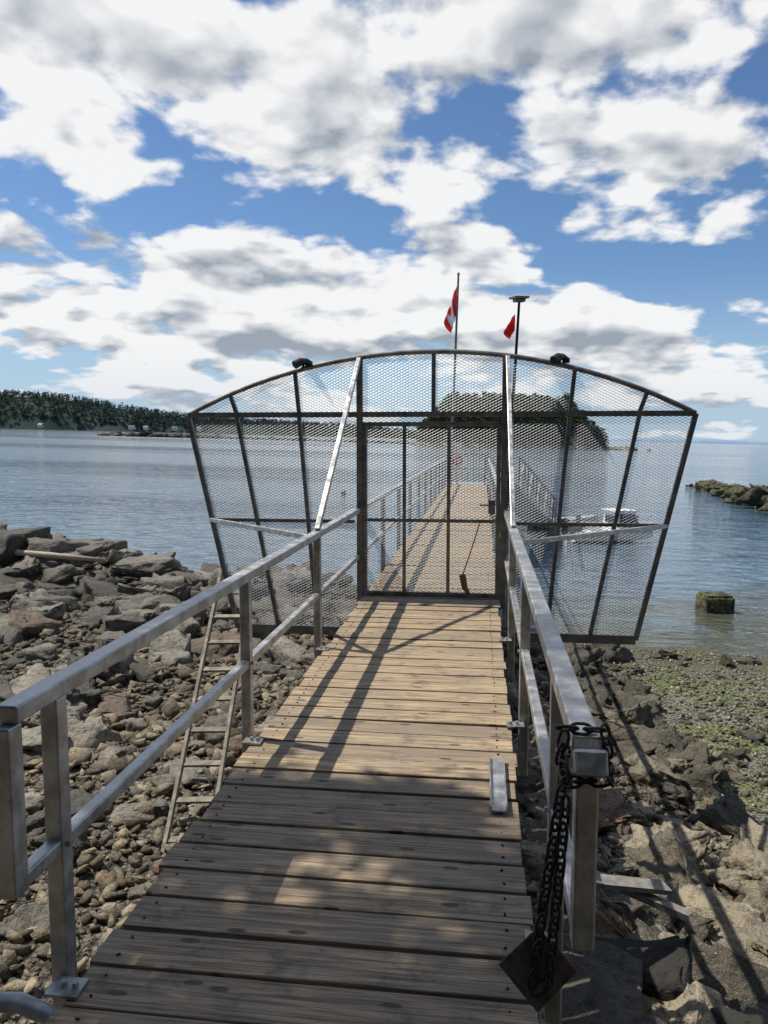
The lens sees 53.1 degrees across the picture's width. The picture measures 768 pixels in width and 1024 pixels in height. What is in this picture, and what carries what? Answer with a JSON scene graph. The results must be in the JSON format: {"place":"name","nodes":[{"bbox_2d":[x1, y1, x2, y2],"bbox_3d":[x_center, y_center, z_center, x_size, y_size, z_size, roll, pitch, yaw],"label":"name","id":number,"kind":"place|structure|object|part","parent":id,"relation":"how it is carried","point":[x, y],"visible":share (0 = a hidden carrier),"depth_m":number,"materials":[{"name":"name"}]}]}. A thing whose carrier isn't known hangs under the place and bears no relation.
{"place":"outdoors","nodes":[
{"label":"outdoors","id":0,"kind":"place"},
{"bbox_2d":[0,394,415,438],"bbox_3d":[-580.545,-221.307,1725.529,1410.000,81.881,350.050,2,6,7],"label":"headland","id":1,"kind":"structure","parent":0,"point":[15,421],"depth_m":1598.87,"materials":[{"name":"green plant"}]},
{"bbox_2d":[0,389,416,437],"bbox_3d":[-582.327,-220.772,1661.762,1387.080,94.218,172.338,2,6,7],"label":"headland trees","id":2,"kind":"object","parent":1,"relation":"on","point":[151,418],"visible":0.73,"depth_m":1618.75,"materials":[{"name":"green plant"}]},
{"bbox_2d":[0,428,767,655],"bbox_3d":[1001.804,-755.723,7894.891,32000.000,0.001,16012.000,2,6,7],"label":"water","id":3,"kind":"structure","parent":0,"point":[145,495],"depth_m":46.82,"materials":[{"name":"blue liquid"}]},
{"bbox_2d":[97,431,650,450],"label":"reef","id":4,"kind":"object","parent":3,"relation":"in","point":[151,434],"visible":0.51,"depth_m":492.28},
{"bbox_2d":[414,426,628,449],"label":"island","id":5,"kind":"structure","parent":3,"relation":"in","point":[514,441],"depth_m":401.39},
{"bbox_2d":[412,391,608,445],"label":"island trees","id":6,"kind":"object","parent":5,"relation":"on","point":[549,402],"visible":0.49,"depth_m":405.47,"materials":[{"name":"green plant"}]},
{"bbox_2d":[532,522,584,537],"bbox_3d":[7.874,0.791,34.888,2.572,0.970,0.966,1,6,-8],"label":"dinghy","id":7,"kind":"object","parent":3,"relation":"on","point":[549,529],"visible":0.3,"depth_m":34.59,"materials":[{"name":"black plastic"}]},
{"bbox_2d":[522,514,602,533],"bbox_3d":[9.054,1.515,37.046,4.623,3.000,2.399,2,6,3],"label":"floating dock","id":8,"kind":"object","parent":3,"relation":"on","point":[577,516],"visible":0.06,"depth_m":36.05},
{"bbox_2d":[551,515,597,521],"bbox_3d":[9.075,0.414,38.974,3.508,0.970,1.344,2,6,2],"label":"dinghy","id":9,"kind":"object","parent":3,"relation":"on","point":[581,518],"visible":0.07,"depth_m":38.84,"materials":[{"name":"white paint"}]},
{"bbox_2d":[559,508,653,542],"bbox_3d":[10.008,0.361,34.335,4.756,2.038,1.848,0,6,-17],"label":"motor boat","id":10,"kind":"object","parent":3,"relation":"on","point":[606,528],"visible":0.38,"depth_m":34.00,"materials":[{"name":"white plastic"}]},
{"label":"windows","id":11,"kind":"part","parent":10,"relation":"part of","materials":[{"name":"black glass"}]},
{"bbox_2d":[695,591,734,613],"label":"mossy concrete block","id":12,"kind":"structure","parent":3,"relation":"in","point":[714,602],"depth_m":20.28,"materials":[{"name":"green concrete"}]},
{"bbox_2d":[685,479,767,511],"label":"rocky islet","id":13,"kind":"object","parent":3,"relation":"in","point":[756,496],"visible":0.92,"depth_m":57.60,"materials":[{"name":"green stone"}]},
{"bbox_2d":[0,563,767,1023],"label":"ground","id":14,"kind":"structure","parent":0,"point":[94,937],"depth_m":9.97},
{"bbox_2d":[0,562,356,1023],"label":"cobbles","id":15,"kind":"object","parent":14,"relation":"on","point":[109,767],"visible":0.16,"depth_m":7.79,"materials":[{"name":"grey stone"}]},
{"bbox_2d":[0,524,369,954],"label":"boulders","id":16,"kind":"object","parent":14,"relation":"on","point":[167,582],"visible":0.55,"depth_m":14.01,"materials":[{"name":"grey stone"}]},
{"bbox_2d":[15,550,106,561],"bbox_3d":[-10.265,1.115,21.320,5.507,0.263,0.207,2,6,9],"label":"driftwood log","id":17,"kind":"object","parent":16,"relation":"on","point":[47,555],"visible":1,"depth_m":21.04,"materials":[{"name":"grey wood"}]},
{"bbox_2d":[161,568,254,852],"bbox_3d":[-1.632,1.794,7.397,0.402,2.060,2.874,1,6,-2],"label":"wooden ladder","id":18,"kind":"object","parent":14,"relation":"on","point":[176,799],"visible":0.58,"depth_m":7.11,"materials":[{"name":"wood"}]},
{"bbox_2d":[45,484,538,1023],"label":"boardwalk","id":19,"kind":"structure","parent":14,"relation":"on","point":[345,848],"depth_m":3.04,"materials":[{"name":"brown wood"}]},
{"bbox_2d":[0,992,55,1023],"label":"conduit pipe","id":20,"kind":"object","parent":19,"relation":"attached to","point":[32,1008],"visible":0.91,"depth_m":2.24,"materials":[{"name":"grey plastic"}]},
{"bbox_2d":[0,458,446,1007],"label":"handrail","id":21,"kind":"object","parent":19,"relation":"on","point":[20,871],"visible":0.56,"depth_m":2.37,"materials":[{"name":"metal"}]},
{"bbox_2d":[185,349,698,644],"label":"security gate","id":22,"kind":"structure","parent":19,"relation":"attached to","point":[505,442],"depth_m":7.87,"materials":[{"name":"metal"}]},
{"bbox_2d":[363,422,500,597],"bbox_3d":[0.481,-0.018,7.909,1.410,1.805,0.091,1,6,7],"label":"door","id":23,"kind":"structure","parent":22,"relation":"in","point":[491,503],"depth_m":7.92,"materials":[{"name":"metal"}]},
{"bbox_2d":[459,524,479,594],"bbox_3d":[0.865,0.485,7.859,0.194,0.740,0.100,3,6,18],"label":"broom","id":24,"kind":"object","parent":22,"relation":"attached to","point":[463,581],"visible":1,"depth_m":7.88,"materials":[{"name":"brown wood"}]},
{"bbox_2d":[452,442,462,484],"bbox_3d":[2.596,-1.724,27.293,0.380,1.500,0.205,1,6,7],"label":"life ring station","id":25,"kind":"object","parent":19,"relation":"on","point":[459,451],"visible":0.66,"depth_m":27.23,"materials":[{"name":"white paint"}]},
{"bbox_2d":[446,453,500,486],"bbox_3d":[3.349,-1.539,28.084,2.200,1.180,1.600,1,6,7],"label":"pier landing","id":26,"kind":"object","parent":19,"relation":"on","point":[471,468],"visible":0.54,"depth_m":28.77,"materials":[{"name":"metal"}]},
{"bbox_2d":[444,272,459,483],"bbox_3d":[2.404,-4.537,27.510,0.563,7.862,0.120,1,6,7],"label":"flagpole","id":27,"kind":"object","parent":26,"relation":"on","point":[451,315],"visible":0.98,"depth_m":27.30,"materials":[{"name":"metal"}]},
{"bbox_2d":[489,754,507,812],"bbox_3d":[0.540,1.280,3.660,0.076,0.028,0.560,1,6,7],"label":"aluminium channel","id":28,"kind":"object","parent":19,"relation":"on","point":[498,790],"visible":1,"depth_m":3.62,"materials":[{"name":"silver metal"}]},
{"bbox_2d":[484,454,556,526],"bbox_3d":[5.703,-0.681,31.108,1.290,3.397,8.937,4,6,21],"label":"gangway","id":29,"kind":"object","parent":19,"relation":"attached to","point":[524,498],"visible":0.53,"depth_m":30.24,"materials":[{"name":"metal"}]},
{"bbox_2d":[488,458,600,1023],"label":"handrail","id":30,"kind":"object","parent":19,"relation":"on","point":[568,704],"visible":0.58,"depth_m":2.54,"materials":[{"name":"metal"}]},
{"bbox_2d":[503,295,529,507],"bbox_3d":[1.320,-1.099,7.880,0.204,2.180,0.144,-2,6,-27],"label":"solar lamp mast","id":31,"kind":"object","parent":30,"relation":"on","point":[509,330],"visible":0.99,"depth_m":7.80,"materials":[{"name":"metal"}]},
{"bbox_2d":[527,722,614,998],"bbox_3d":[0.456,0.836,1.883,0.204,0.656,0.158,2,6,1],"label":"padlock chain","id":32,"kind":"object","parent":30,"relation":"hanging from","point":[561,759],"visible":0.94,"depth_m":1.84,"materials":[{"name":"metal"}]},
{"bbox_2d":[499,929,576,1011],"bbox_3d":[0.376,1.120,1.883,0.192,0.188,0.051,1,6,7],"label":"diamond metal plate","id":33,"kind":"object","parent":32,"relation":"hanging from","point":[514,964],"visible":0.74,"depth_m":1.88,"materials":[{"name":"black metal"}]},
{"bbox_2d":[571,749,608,777],"bbox_3d":[0.486,0.596,1.822,0.078,0.082,0.088,1,6,7],"label":"post end cap","id":34,"kind":"object","parent":30,"relation":"attached to","point":[587,763],"visible":0.95,"depth_m":1.79,"materials":[{"name":"metal"}]},
{"bbox_2d":[502,641,767,1023],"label":"barnacle boulders","id":35,"kind":"object","parent":14,"relation":"on","point":[730,968],"visible":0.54,"depth_m":6.72,"materials":[{"name":"grey stone"}]},
{"bbox_2d":[515,664,767,1023],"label":"cobbles","id":36,"kind":"object","parent":14,"relation":"on","point":[604,853],"visible":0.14,"depth_m":7.89,"materials":[{"name":"grey stone"}]},
{"bbox_2d":[539,872,767,1023],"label":"dark boulders","id":37,"kind":"object","parent":14,"relation":"on","point":[611,980],"visible":0.55,"depth_m":4.50,"materials":[{"name":"grey stone"}]},
{"bbox_2d":[541,848,689,921],"bbox_3d":[1.441,2.324,4.813,0.879,0.234,0.442,2,6,7],"label":"driftwood plank","id":38,"kind":"object","parent":37,"relation":"on","point":[643,890],"visible":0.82,"depth_m":4.73,"materials":[{"name":"grey wood"}]},
{"bbox_2d":[580,643,767,851],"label":"pebbles","id":39,"kind":"object","parent":14,"relation":"on","point":[756,774],"visible":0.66,"depth_m":12.41,"materials":[{"name":"stone"}]},
{"bbox_2d":[709,626,767,652],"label":"shallow rocks","id":40,"kind":"object","parent":14,"relation":"on","point":[720,629],"visible":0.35,"depth_m":18.37,"materials":[{"name":"grey stone"}]},
{"bbox_2d":[0,0,767,441],"label":"sky","id":41,"kind":"structure","parent":0,"point":[200,200],"materials":[{"name":"blue"}]},
{"bbox_2d":[608,438,767,444],"bbox_3d":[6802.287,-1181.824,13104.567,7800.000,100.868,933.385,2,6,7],"label":"distant hills","id":42,"kind":"structure","parent":0,"point":[711,441],"depth_m":12976.29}
]}

